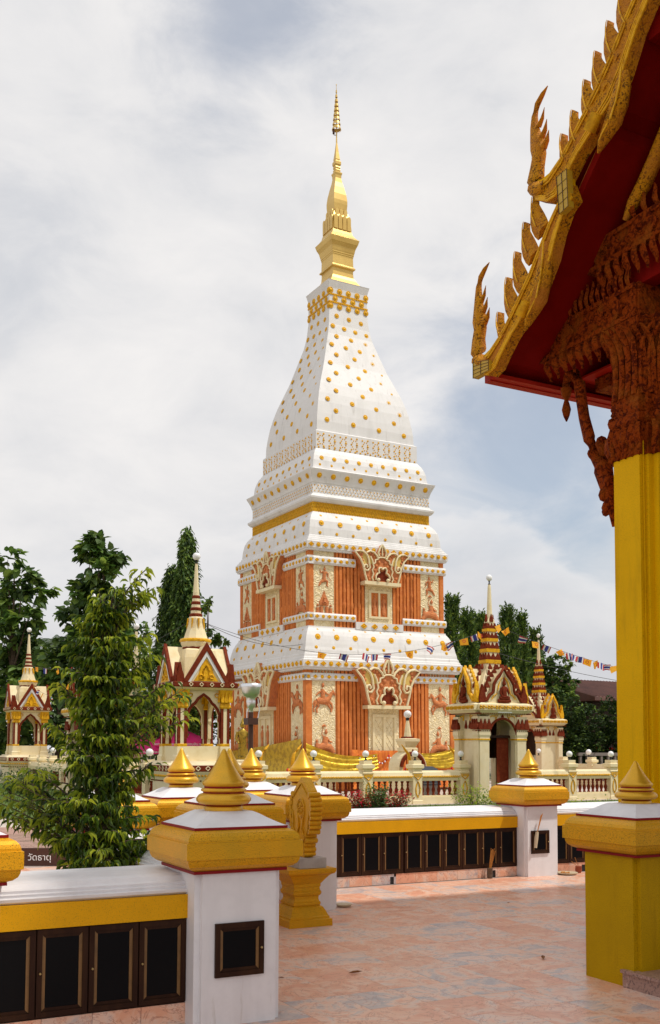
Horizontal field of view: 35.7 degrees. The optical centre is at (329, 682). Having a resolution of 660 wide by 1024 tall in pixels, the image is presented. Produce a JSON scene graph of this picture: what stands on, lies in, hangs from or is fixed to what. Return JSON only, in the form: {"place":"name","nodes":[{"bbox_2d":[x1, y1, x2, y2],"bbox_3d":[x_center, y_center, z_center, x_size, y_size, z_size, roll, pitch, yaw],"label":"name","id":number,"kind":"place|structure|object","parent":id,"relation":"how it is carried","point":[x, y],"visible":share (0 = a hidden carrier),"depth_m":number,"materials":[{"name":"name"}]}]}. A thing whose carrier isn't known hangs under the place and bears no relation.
{"place":"outdoors","nodes":[
{"label":"outdoors","id":0,"kind":"place"},
{"bbox_2d":[0,819,49,847],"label":"brick path","id":1,"kind":"structure","parent":0,"point":[21,840],"depth_m":17.91,"materials":[{"name":"brick"}]},
{"bbox_2d":[0,749,490,780],"bbox_3d":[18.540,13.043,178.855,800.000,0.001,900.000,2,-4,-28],"label":"ground","id":2,"kind":"structure","parent":0,"point":[50,753],"depth_m":87.55,"materials":[{"name":"grey concrete"}]},
{"bbox_2d":[0,546,62,755],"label":"teak tree","id":3,"kind":"object","parent":2,"relation":"on","point":[13,651],"visible":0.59,"depth_m":56.10,"materials":[{"name":"green plant"}]},
{"bbox_2d":[37,635,66,714],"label":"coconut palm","id":4,"kind":"object","parent":2,"relation":"on","point":[48,641],"visible":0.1,"depth_m":69.51,"materials":[{"name":"green plant"}]},
{"bbox_2d":[20,621,155,762],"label":"dense tree","id":5,"kind":"object","parent":2,"relation":"on","point":[58,719],"visible":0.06,"depth_m":61.48,"materials":[{"name":"green plant"}]},
{"bbox_2d":[31,529,151,718],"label":"teak tree","id":6,"kind":"object","parent":2,"relation":"on","point":[110,563],"visible":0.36,"depth_m":48.01,"materials":[{"name":"green plant"}]},
{"bbox_2d":[146,563,181,759],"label":"column tree","id":7,"kind":"object","parent":2,"relation":"on","point":[162,618],"visible":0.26,"depth_m":54.96,"materials":[{"name":"green plant"}]},
{"bbox_2d":[166,525,206,734],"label":"column tree","id":8,"kind":"object","parent":2,"relation":"on","point":[182,586],"visible":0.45,"depth_m":54.01,"materials":[{"name":"green plant"}]},
{"bbox_2d":[444,591,469,716],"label":"conifer","id":9,"kind":"object","parent":2,"relation":"on","point":[452,630],"visible":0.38,"depth_m":60.02,"materials":[{"name":"green plant"}]},
{"bbox_2d":[457,605,480,716],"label":"conifer","id":10,"kind":"object","parent":2,"relation":"on","point":[469,627],"visible":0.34,"depth_m":60.97,"materials":[{"name":"green plant"}]},
{"bbox_2d":[473,607,486,655],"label":"conifer","id":11,"kind":"object","parent":2,"relation":"on","point":[480,617],"visible":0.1,"depth_m":62.03,"materials":[{"name":"green plant"}]},
{"bbox_2d":[497,601,524,682],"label":"conifer","id":12,"kind":"object","parent":2,"relation":"on","point":[509,643],"visible":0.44,"depth_m":63.00,"materials":[{"name":"green plant"}]},
{"bbox_2d":[522,650,581,707],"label":"round tree","id":13,"kind":"object","parent":2,"relation":"on","point":[554,684],"visible":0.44,"depth_m":55.84,"materials":[{"name":"green plant"}]},
{"bbox_2d":[522,679,617,763],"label":"house","id":14,"kind":"structure","parent":2,"relation":"on","point":[593,692],"depth_m":58.07,"materials":[{"name":"black glass"}]},
{"bbox_2d":[556,692,588,760],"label":"clipped bush","id":15,"kind":"object","parent":2,"relation":"on","point":[573,743],"visible":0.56,"depth_m":49.61,"materials":[{"name":"green plant"}]},
{"bbox_2d":[564,702,608,763],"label":"clipped bush","id":16,"kind":"object","parent":2,"relation":"on","point":[591,745],"visible":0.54,"depth_m":50.30,"materials":[{"name":"green plant"}]},
{"bbox_2d":[577,753,617,779],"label":"street wall","id":17,"kind":"structure","parent":2,"relation":"on","point":[601,755],"depth_m":49.67,"materials":[{"name":"grey concrete"}]},
{"bbox_2d":[598,694,617,762],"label":"clipped bush","id":18,"kind":"object","parent":2,"relation":"on","point":[608,731],"visible":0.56,"depth_m":51.14,"materials":[{"name":"green plant"}]},
{"bbox_2d":[0,787,615,835],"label":"lawn ground","id":19,"kind":"structure","parent":0,"point":[70,796],"depth_m":28.60,"materials":[{"name":"green plant"}]},
{"bbox_2d":[0,774,23,793],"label":"dark bush","id":20,"kind":"object","parent":19,"relation":"on","point":[7,789],"visible":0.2,"depth_m":33.78,"materials":[{"name":"green plant"}]},
{"bbox_2d":[0,759,63,798],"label":"dark bush","id":21,"kind":"object","parent":19,"relation":"on","point":[13,775],"visible":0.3,"depth_m":29.77,"materials":[{"name":"green plant"}]},
{"bbox_2d":[0,567,200,869],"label":"leafy tree","id":22,"kind":"object","parent":19,"relation":"on","point":[100,678],"visible":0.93,"depth_m":7.44,"materials":[{"name":"green plant"}]},
{"bbox_2d":[241,683,260,751],"bbox_3d":[-1.704,1.500,21.952,0.450,2.960,0.450,2,-4,-28],"label":"flood light","id":23,"kind":"object","parent":19,"relation":"on","point":[251,692],"visible":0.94,"depth_m":21.93,"materials":[{"name":"white glass"}]},
{"bbox_2d":[342,785,381,808],"bbox_3d":[0.731,2.626,22.436,1.092,0.810,1.006,-1,-4,17],"label":"red bush","id":24,"kind":"object","parent":19,"relation":"on","point":[361,803],"visible":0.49,"depth_m":22.35,"materials":[{"name":"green plant"}]},
{"bbox_2d":[360,782,390,807],"bbox_3d":[1.013,2.539,21.904,0.613,0.910,0.586,-3,-5,43],"label":"green bush","id":25,"kind":"object","parent":19,"relation":"on","point":[380,802],"visible":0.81,"depth_m":21.84,"materials":[{"name":"green plant"}]},
{"bbox_2d":[366,786,416,807],"bbox_3d":[1.381,2.623,22.515,1.074,0.831,1.170,2,-4,-28],"label":"red bush","id":26,"kind":"object","parent":19,"relation":"on","point":[396,802],"visible":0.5,"depth_m":22.33,"materials":[{"name":"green plant"}]},
{"bbox_2d":[444,778,500,805],"bbox_3d":[2.773,2.328,19.374,1.154,1.032,0.944,-1,-4,25],"label":"green bush","id":27,"kind":"object","parent":19,"relation":"on","point":[471,797],"visible":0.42,"depth_m":19.36,"materials":[{"name":"green plant"}]},
{"bbox_2d":[514,607,531,683],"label":"conifer","id":28,"kind":"object","parent":19,"relation":"on","point":[524,629],"visible":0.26,"depth_m":64.02,"materials":[{"name":"green plant"}]},
{"bbox_2d":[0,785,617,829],"bbox_3d":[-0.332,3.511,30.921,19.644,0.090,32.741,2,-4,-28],"label":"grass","id":29,"kind":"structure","parent":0,"point":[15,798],"depth_m":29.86,"materials":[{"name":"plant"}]},
{"bbox_2d":[0,0,617,748],"label":"sky","id":30,"kind":"structure","parent":0,"point":[166,168],"materials":[{"name":"white"}]},
{"bbox_2d":[21,866,659,1023],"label":"terrace floor","id":31,"kind":"structure","parent":0,"point":[466,951],"depth_m":7.70,"materials":[{"name":"tile"}]},
{"bbox_2d":[0,831,23,885],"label":"boundary post","id":32,"kind":"object","parent":31,"relation":"on","point":[11,859],"visible":1,"depth_m":5.31,"materials":[{"name":"yellow paint"}]},
{"bbox_2d":[22,848,66,865],"bbox_3d":[-3.629,2.339,13.753,1.070,0.235,0.048,0,-4,-2],"label":"name sign","id":33,"kind":"object","parent":31,"relation":"on","point":[36,856],"visible":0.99,"depth_m":13.73,"materials":[{"name":"brown metal"}]},
{"bbox_2d":[0,864,187,1023],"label":"niche wall","id":34,"kind":"structure","parent":31,"relation":"on","point":[102,945],"depth_m":5.74,"materials":[{"name":"white paint"}]},
{"bbox_2d":[0,930,35,1022],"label":"niche door","id":35,"kind":"structure","parent":34,"relation":"in","point":[17,948],"depth_m":5.52,"materials":[{"name":"brown wood"}]},
{"bbox_2d":[35,926,87,1017],"bbox_3d":[-1.479,1.589,5.641,0.279,0.472,0.059,2,-4,-28],"label":"niche door","id":36,"kind":"structure","parent":34,"relation":"in","point":[61,953],"depth_m":5.63,"materials":[{"name":"brown wood"}]},
{"bbox_2d":[87,922,138,1011],"bbox_3d":[-1.225,1.598,5.775,0.279,0.472,0.059,2,-4,-28],"label":"niche door","id":37,"kind":"structure","parent":34,"relation":"in","point":[113,948],"depth_m":5.77,"materials":[{"name":"brown wood"}]},
{"bbox_2d":[138,918,185,1005],"bbox_3d":[-0.971,1.608,5.908,0.279,0.472,0.059,2,-4,-28],"label":"niche door","id":38,"kind":"structure","parent":34,"relation":"in","point":[162,943],"depth_m":5.90,"materials":[{"name":"brown wood"}]},
{"bbox_2d":[64,770,159,832],"bbox_3d":[-1.964,1.369,9.015,0.724,1.589,0.724,2,-4,-28],"label":"boundary post","id":39,"kind":"object","parent":31,"relation":"on","point":[146,806],"visible":0.06,"depth_m":8.85,"materials":[{"name":"yellow paint"}]},
{"bbox_2d":[88,832,161,865],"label":"niche wall","id":40,"kind":"structure","parent":31,"relation":"on","point":[146,858],"depth_m":7.31,"materials":[{"name":"white paint"}]},
{"bbox_2d":[142,748,202,833],"bbox_3d":[-1.419,1.415,9.719,0.724,1.589,0.724,2,-4,-28],"label":"boundary post","id":41,"kind":"object","parent":31,"relation":"on","point":[180,779],"visible":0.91,"depth_m":9.60,"materials":[{"name":"gold paint"}]},
{"bbox_2d":[147,749,302,1023],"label":"boundary post","id":42,"kind":"object","parent":31,"relation":"on","point":[225,855],"visible":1,"depth_m":5.96,"materials":[{"name":"white paint"}]},
{"bbox_2d":[214,920,263,978],"bbox_3d":[-0.529,1.545,5.950,0.304,0.306,0.059,2,-4,-28],"label":"niche door","id":43,"kind":"structure","parent":42,"relation":"in","point":[239,946],"depth_m":5.94,"materials":[{"name":"brown wood"}]},
{"bbox_2d":[174,748,285,824],"bbox_3d":[-0.855,1.349,8.628,0.724,1.589,0.724,2,-4,-28],"label":"boundary post","id":44,"kind":"object","parent":31,"relation":"on","point":[266,808],"visible":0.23,"depth_m":8.49,"materials":[{"name":"gold paint"}]},
{"bbox_2d":[240,748,278,796],"bbox_3d":[-0.883,1.524,11.399,0.724,1.589,0.724,2,-4,-28],"label":"boundary post","id":45,"kind":"object","parent":31,"relation":"on","point":[251,766],"visible":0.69,"depth_m":11.31,"materials":[{"name":"gold paint"}]},
{"bbox_2d":[279,880,282,903],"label":"niche wall","id":46,"kind":"structure","parent":31,"relation":"on","point":[280,893],"depth_m":9.96,"materials":[{"name":"white paint"}]},
{"bbox_2d":[259,748,350,909],"bbox_3d":[-0.278,1.458,10.318,0.724,1.589,0.724,2,-4,-28],"label":"boundary post","id":47,"kind":"object","parent":31,"relation":"on","point":[336,806],"visible":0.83,"depth_m":10.15,"materials":[{"name":"white paint"}]},
{"bbox_2d":[279,866,335,928],"bbox_3d":[-0.267,1.933,9.327,0.480,0.516,0.480,2,-4,-28],"label":"pedestal","id":48,"kind":"object","parent":31,"relation":"on","point":[300,906],"visible":0.84,"depth_m":9.19,"materials":[{"name":"gold"}]},
{"bbox_2d":[289,777,325,868],"bbox_3d":[-0.226,1.268,9.350,0.270,0.810,0.488,2,-4,-28],"label":"boundary stone","id":49,"kind":"object","parent":48,"relation":"on","point":[305,809],"visible":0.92,"depth_m":9.24,"materials":[{"name":"gold metal"}]},
{"bbox_2d":[336,902,351,906],"bbox_3d":[0.138,2.240,10.309,0.170,0.030,0.170,2,-4,-28],"label":"offering dish","id":50,"kind":"object","parent":31,"relation":"on","point":[343,904],"visible":0.97,"depth_m":10.32,"materials":[{"name":"ceramic"}]},
{"bbox_2d":[337,805,517,887],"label":"niche wall","id":51,"kind":"structure","parent":31,"relation":"on","point":[386,846],"depth_m":12.28,"materials":[{"name":"white paint"}]},
{"bbox_2d":[337,835,339,876],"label":"niche door","id":52,"kind":"structure","parent":51,"relation":"in","point":[338,836],"depth_m":11.71,"materials":[{"name":"brown wood"}]},
{"bbox_2d":[340,834,360,875],"bbox_3d":[0.232,1.985,11.797,0.277,0.472,0.059,2,-4,-28],"label":"niche door","id":53,"kind":"structure","parent":51,"relation":"in","point":[350,844],"depth_m":11.79,"materials":[{"name":"brown wood"}]},
{"bbox_2d":[361,833,381,874],"bbox_3d":[0.482,1.994,11.929,0.277,0.472,0.059,2,-4,-28],"label":"niche door","id":54,"kind":"structure","parent":51,"relation":"in","point":[371,844],"depth_m":11.92,"materials":[{"name":"brown wood"}]},
{"bbox_2d":[382,832,402,873],"bbox_3d":[0.733,2.004,12.060,0.277,0.472,0.059,2,-4,-28],"label":"niche door","id":55,"kind":"structure","parent":51,"relation":"in","point":[392,843],"depth_m":12.05,"materials":[{"name":"brown wood"}]},
{"bbox_2d":[404,831,423,871],"bbox_3d":[0.998,2.014,12.200,0.271,0.472,0.059,2,-4,-28],"label":"niche door","id":56,"kind":"structure","parent":51,"relation":"in","point":[413,841],"depth_m":12.19,"materials":[{"name":"brown wood"}]},
{"bbox_2d":[424,831,443,870],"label":"niche door","id":57,"kind":"structure","parent":51,"relation":"in","point":[433,840],"depth_m":12.32,"materials":[{"name":"brown wood"}]},
{"bbox_2d":[443,830,461,869],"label":"niche door","id":58,"kind":"structure","parent":51,"relation":"in","point":[452,839],"depth_m":12.45,"materials":[{"name":"brown wood"}]},
{"bbox_2d":[462,829,480,868],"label":"niche door","id":59,"kind":"structure","parent":51,"relation":"in","point":[471,838],"depth_m":12.58,"materials":[{"name":"brown wood"}]},
{"bbox_2d":[481,828,498,867],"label":"niche door","id":60,"kind":"structure","parent":51,"relation":"in","point":[489,837],"depth_m":12.71,"materials":[{"name":"brown wood"}]},
{"bbox_2d":[499,828,516,866],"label":"niche door","id":61,"kind":"structure","parent":51,"relation":"in","point":[507,836],"depth_m":12.84,"materials":[{"name":"brown wood"}]},
{"bbox_2d":[487,848,494,878],"bbox_3d":[1.988,2.225,12.623,0.123,0.367,0.080,2,-4,-28],"label":"incense pot","id":62,"kind":"object","parent":31,"relation":"on","point":[490,872],"visible":1,"depth_m":12.59,"materials":[{"name":"brown ceramic"}]},
{"bbox_2d":[489,749,569,876],"bbox_3d":[2.551,1.648,13.137,0.724,1.589,0.724,2,-4,-28],"label":"boundary post","id":63,"kind":"object","parent":31,"relation":"on","point":[529,796],"visible":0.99,"depth_m":12.88,"materials":[{"name":"white paint"}]},
{"bbox_2d":[534,813,542,847],"bbox_3d":[2.607,1.851,12.802,0.140,0.428,0.050,2,-4,-28],"label":"incense holder","id":64,"kind":"object","parent":63,"relation":"hanging from","point":[536,839],"visible":1,"depth_m":12.77,"materials":[{"name":"wood"}]},
{"bbox_2d":[531,830,549,853],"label":"niche door","id":65,"kind":"structure","parent":63,"relation":"in","point":[543,846],"depth_m":12.86,"materials":[{"name":"brown wood"}]},
{"bbox_2d":[471,0,659,802],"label":"temple hall","id":66,"kind":"structure","parent":31,"relation":"on","point":[580,327],"depth_m":8.40,"materials":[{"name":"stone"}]},
{"bbox_2d":[557,871,577,874],"bbox_3d":[3.015,2.418,13.017,0.270,0.040,0.270,2,-4,-28],"label":"offering dish","id":67,"kind":"object","parent":31,"relation":"on","point":[567,872],"visible":1,"depth_m":12.98,"materials":[{"name":"ceramic"}]},
{"bbox_2d":[557,801,617,871],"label":"niche wall","id":68,"kind":"structure","parent":31,"relation":"on","point":[567,854],"depth_m":13.30,"materials":[{"name":"white paint"}]},
{"bbox_2d":[557,826,568,862],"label":"niche door","id":69,"kind":"structure","parent":68,"relation":"in","point":[563,848],"depth_m":13.24,"materials":[{"name":"brown wood"}]},
{"bbox_2d":[569,845,584,861],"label":"niche door","id":70,"kind":"structure","parent":68,"relation":"in","point":[574,854],"depth_m":13.34,"materials":[{"name":"brown wood"}]},
{"bbox_2d":[562,761,659,985],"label":"boundary post","id":71,"kind":"object","parent":31,"relation":"on","point":[618,843],"visible":1,"depth_m":6.99,"materials":[{"name":"paint"}]},
{"bbox_2d":[620,969,659,997],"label":"marble steps","id":72,"kind":"structure","parent":31,"relation":"on","point":[646,982],"depth_m":6.74,"materials":[{"name":"stone"}]},
{"bbox_2d":[336,781,617,805],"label":"precinct floor","id":73,"kind":"structure","parent":0,"point":[387,792],"depth_m":34.76,"materials":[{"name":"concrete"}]},
{"bbox_2d":[0,628,51,783],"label":"corner shrine","id":74,"kind":"object","parent":73,"relation":"on","point":[23,701],"visible":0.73,"depth_m":43.50,"materials":[{"name":"beige paint"}]},
{"bbox_2d":[27,755,65,789],"bbox_3d":[-10.686,3.430,39.447,0.385,1.240,7.780,2,-4,-28],"label":"balustrade","id":75,"kind":"object","parent":73,"relation":"on","point":[34,759],"visible":0.32,"depth_m":39.38,"materials":[{"name":"beige stone"}]},
{"bbox_2d":[61,594,106,792],"bbox_3d":[-8.066,0.354,34.676,1.619,6.800,2.232,2,-4,-28],"label":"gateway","id":76,"kind":"object","parent":73,"relation":"on","point":[68,728],"visible":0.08,"depth_m":34.68,"materials":[{"name":"beige stone"}]},
{"bbox_2d":[129,623,142,768],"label":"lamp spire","id":77,"kind":"structure","parent":73,"relation":"on","point":[136,626],"depth_m":45.76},
{"bbox_2d":[122,759,154,796],"bbox_3d":[-5.884,2.876,30.351,0.385,1.240,6.980,2,-4,-28],"label":"balustrade","id":78,"kind":"object","parent":73,"relation":"on","point":[142,789],"visible":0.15,"depth_m":28.87,"materials":[{"name":"beige stone"}]},
{"bbox_2d":[130,740,159,761],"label":"parasol","id":79,"kind":"object","parent":73,"relation":"on","point":[155,749],"visible":0.09,"depth_m":42.62,"materials":[{"name":"pink fabric"}]},
{"bbox_2d":[154,731,200,745],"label":"parasol","id":80,"kind":"object","parent":73,"relation":"on","point":[193,739],"visible":0.41,"depth_m":43.00,"materials":[{"name":"pink fabric"}]},
{"bbox_2d":[127,596,230,756],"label":"leafy background tree","id":81,"kind":"object","parent":73,"relation":"on","point":[195,725],"visible":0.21,"depth_m":44.20,"materials":[{"name":"green plant"}]},
{"bbox_2d":[146,553,241,790],"bbox_3d":[-3.532,-0.083,26.791,2.054,6.715,2.054,2,-4,-28],"label":"corner shrine","id":82,"kind":"object","parent":73,"relation":"on","point":[198,667],"visible":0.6,"depth_m":26.32,"materials":[{"name":"beige paint"}]},
{"bbox_2d":[235,717,247,762],"bbox_3d":[-2.624,2.276,30.637,0.500,2.500,0.500,1,-4,-18],"label":"golden image","id":83,"kind":"object","parent":73,"relation":"on","point":[242,735],"visible":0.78,"depth_m":30.60,"materials":[{"name":"brown metal"}]},
{"bbox_2d":[285,744,301,784],"bbox_3d":[-1.035,2.589,29.192,0.528,1.706,0.440,2,-4,-28],"label":"tusk ornament","id":84,"kind":"object","parent":73,"relation":"on","point":[292,761],"visible":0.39,"depth_m":29.16,"materials":[{"name":"gold metal"}]},
{"bbox_2d":[229,84,462,790],"bbox_3d":[0.282,-10.404,41.643,7.284,29.267,7.284,2,-4,-29],"label":"stupa","id":85,"kind":"object","parent":73,"relation":"on","point":[343,553],"visible":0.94,"depth_m":39.27,"materials":[{"name":"white paint"}]},
{"bbox_2d":[232,739,300,786],"bbox_3d":[-2.734,3.110,39.170,0.149,1.867,6.842,2,-4,-29],"label":"gold drape","id":86,"kind":"object","parent":85,"relation":"hanging from","point":[277,757],"visible":0.27,"depth_m":37.73,"materials":[{"name":"metal"}]},
{"bbox_2d":[266,595,277,623],"bbox_3d":[-2.258,-2.845,39.855,0.098,1.052,0.918,2,-4,-29],"label":"window frame","id":87,"kind":"structure","parent":85,"relation":"in","point":[272,601],"depth_m":39.81,"materials":[{"name":"wood"}]},
{"bbox_2d":[306,743,378,770],"bbox_3d":[0.464,2.772,36.881,2.966,1.194,0.176,2,-4,-29],"label":"gold drape","id":88,"kind":"object","parent":85,"relation":"hanging from","point":[329,761],"visible":0.59,"depth_m":36.77,"materials":[{"name":"metal"}]},
{"bbox_2d":[352,750,404,788],"bbox_3d":[1.816,3.184,37.722,2.294,1.448,0.155,2,-4,-29],"label":"orange drape","id":89,"kind":"object","parent":85,"relation":"hanging from","point":[382,756],"visible":0.33,"depth_m":37.80,"materials":[{"name":"fabric"}]},
{"bbox_2d":[368,590,389,619],"bbox_3d":[1.852,-2.934,38.719,0.918,1.052,0.098,2,-4,-29],"label":"window frame","id":90,"kind":"structure","parent":85,"relation":"in","point":[378,601],"depth_m":38.70,"materials":[{"name":"wood"}]},
{"bbox_2d":[421,748,453,767],"bbox_3d":[4.321,2.801,39.062,1.938,0.933,0.172,2,-4,-29],"label":"gold drape","id":91,"kind":"object","parent":85,"relation":"hanging from","point":[444,759],"visible":0.69,"depth_m":38.99,"materials":[{"name":"metal"}]},
{"bbox_2d":[437,768,450,786],"bbox_3d":[4.054,3.411,38.977,2.215,1.131,0.155,2,-4,-29],"label":"orange drape","id":92,"kind":"object","parent":85,"relation":"hanging from","point":[446,783],"visible":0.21,"depth_m":39.12,"materials":[{"name":"fabric"}]},
{"bbox_2d":[259,760,470,804],"bbox_3d":[0.271,2.752,28.000,8.480,1.240,0.385,2,-4,-28],"label":"balustrade","id":93,"kind":"object","parent":73,"relation":"on","point":[414,776],"visible":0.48,"depth_m":28.85,"materials":[{"name":"beige concrete"}]},
{"bbox_2d":[401,744,410,793],"bbox_3d":[2.382,2.716,30.988,0.528,1.706,0.440,2,-4,-28],"label":"tusk ornament","id":94,"kind":"object","parent":73,"relation":"on","point":[406,769],"visible":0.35,"depth_m":30.95,"materials":[{"name":"gold metal"}]},
{"bbox_2d":[389,710,425,794],"bbox_3d":[2.475,2.264,32.378,1.040,2.785,0.680,2,-4,-28],"label":"arched shrine","id":95,"kind":"object","parent":73,"relation":"on","point":[408,742],"visible":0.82,"depth_m":32.24,"materials":[{"name":"beige paint"}]},
{"bbox_2d":[422,766,440,794],"bbox_3d":[2.993,3.093,31.544,0.800,1.030,0.330,2,-4,-20],"label":"notice stone","id":96,"kind":"object","parent":73,"relation":"on","point":[430,782],"visible":0.21,"depth_m":31.46,"materials":[{"name":"grey stone"}]},
{"bbox_2d":[448,745,453,794],"bbox_3d":[3.999,2.834,32.740,0.528,1.706,0.440,2,-4,-28],"label":"tusk ornament","id":97,"kind":"object","parent":73,"relation":"on","point":[452,768],"visible":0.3,"depth_m":32.65,"materials":[{"name":"gold metal"}]},
{"bbox_2d":[446,575,533,803],"bbox_3d":[4.766,0.146,30.535,2.232,6.800,1.619,2,-4,-28],"label":"gateway","id":98,"kind":"object","parent":73,"relation":"on","point":[490,699],"visible":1,"depth_m":30.13,"materials":[{"name":"beige paint"}]},
{"bbox_2d":[206,623,483,654],"bbox_3d":[0.623,-1.261,28.744,9.111,0.964,0.012,2,-4,-24],"label":"flag string","id":99,"kind":"object","parent":98,"relation":"attached to","point":[343,654],"visible":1,"depth_m":28.66,"materials":[{"name":"coloured fabric"},{"name":"string"}]},
{"bbox_2d":[339,653,348,661],"bbox_3d":[0.380,-0.691,28.633,0.250,0.213,0.138,15,-5,-24],"label":"pennant","id":100,"kind":"object","parent":99,"relation":"hanging from","point":[344,657],"visible":1,"depth_m":28.63,"materials":[{"name":"blue fabric"}]},
{"bbox_2d":[459,638,468,644],"bbox_3d":[3.953,-1.218,30.231,0.282,0.223,0.054,0,-4,11],"label":"pennant","id":101,"kind":"object","parent":99,"relation":"hanging from","point":[463,641],"visible":1,"depth_m":30.25,"materials":[{"name":"yellow fabric"}]},
{"bbox_2d":[496,738,508,783],"bbox_3d":[5.095,2.574,30.241,0.428,1.880,0.030,2,-4,-28],"label":"door leaf","id":102,"kind":"structure","parent":98,"relation":"in","point":[502,755],"depth_m":30.24,"materials":[{"name":"brown wood"}]},
{"bbox_2d":[499,653,616,680],"bbox_3d":[12.207,-0.157,37.453,20.273,0.677,0.016,4,-5,-43],"label":"power wire","id":103,"kind":"object","parent":98,"relation":"attached to","point":[556,668],"visible":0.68,"depth_m":32.91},
{"bbox_2d":[518,633,567,783],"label":"gateway","id":104,"kind":"object","parent":73,"relation":"on","point":[545,719],"visible":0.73,"depth_m":45.55,"materials":[{"name":"paint"}]},
{"bbox_2d":[538,760,617,799],"bbox_3d":[10.444,3.133,33.347,10.580,1.240,0.385,2,-4,-28],"label":"balustrade","id":105,"kind":"object","parent":73,"relation":"on","point":[569,774],"visible":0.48,"depth_m":31.94,"materials":[{"name":"beige concrete"}]},
{"bbox_2d":[557,757,617,786],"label":"balustrade","id":106,"kind":"object","parent":73,"relation":"on","point":[591,762],"visible":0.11,"depth_m":43.18,"materials":[{"name":"beige concrete"}]},
{"bbox_2d":[528,624,547,676],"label":"conifer","id":107,"kind":"object","parent":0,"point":[534,632],"visible":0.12,"depth_m":65.00,"materials":[{"name":"green plant"}]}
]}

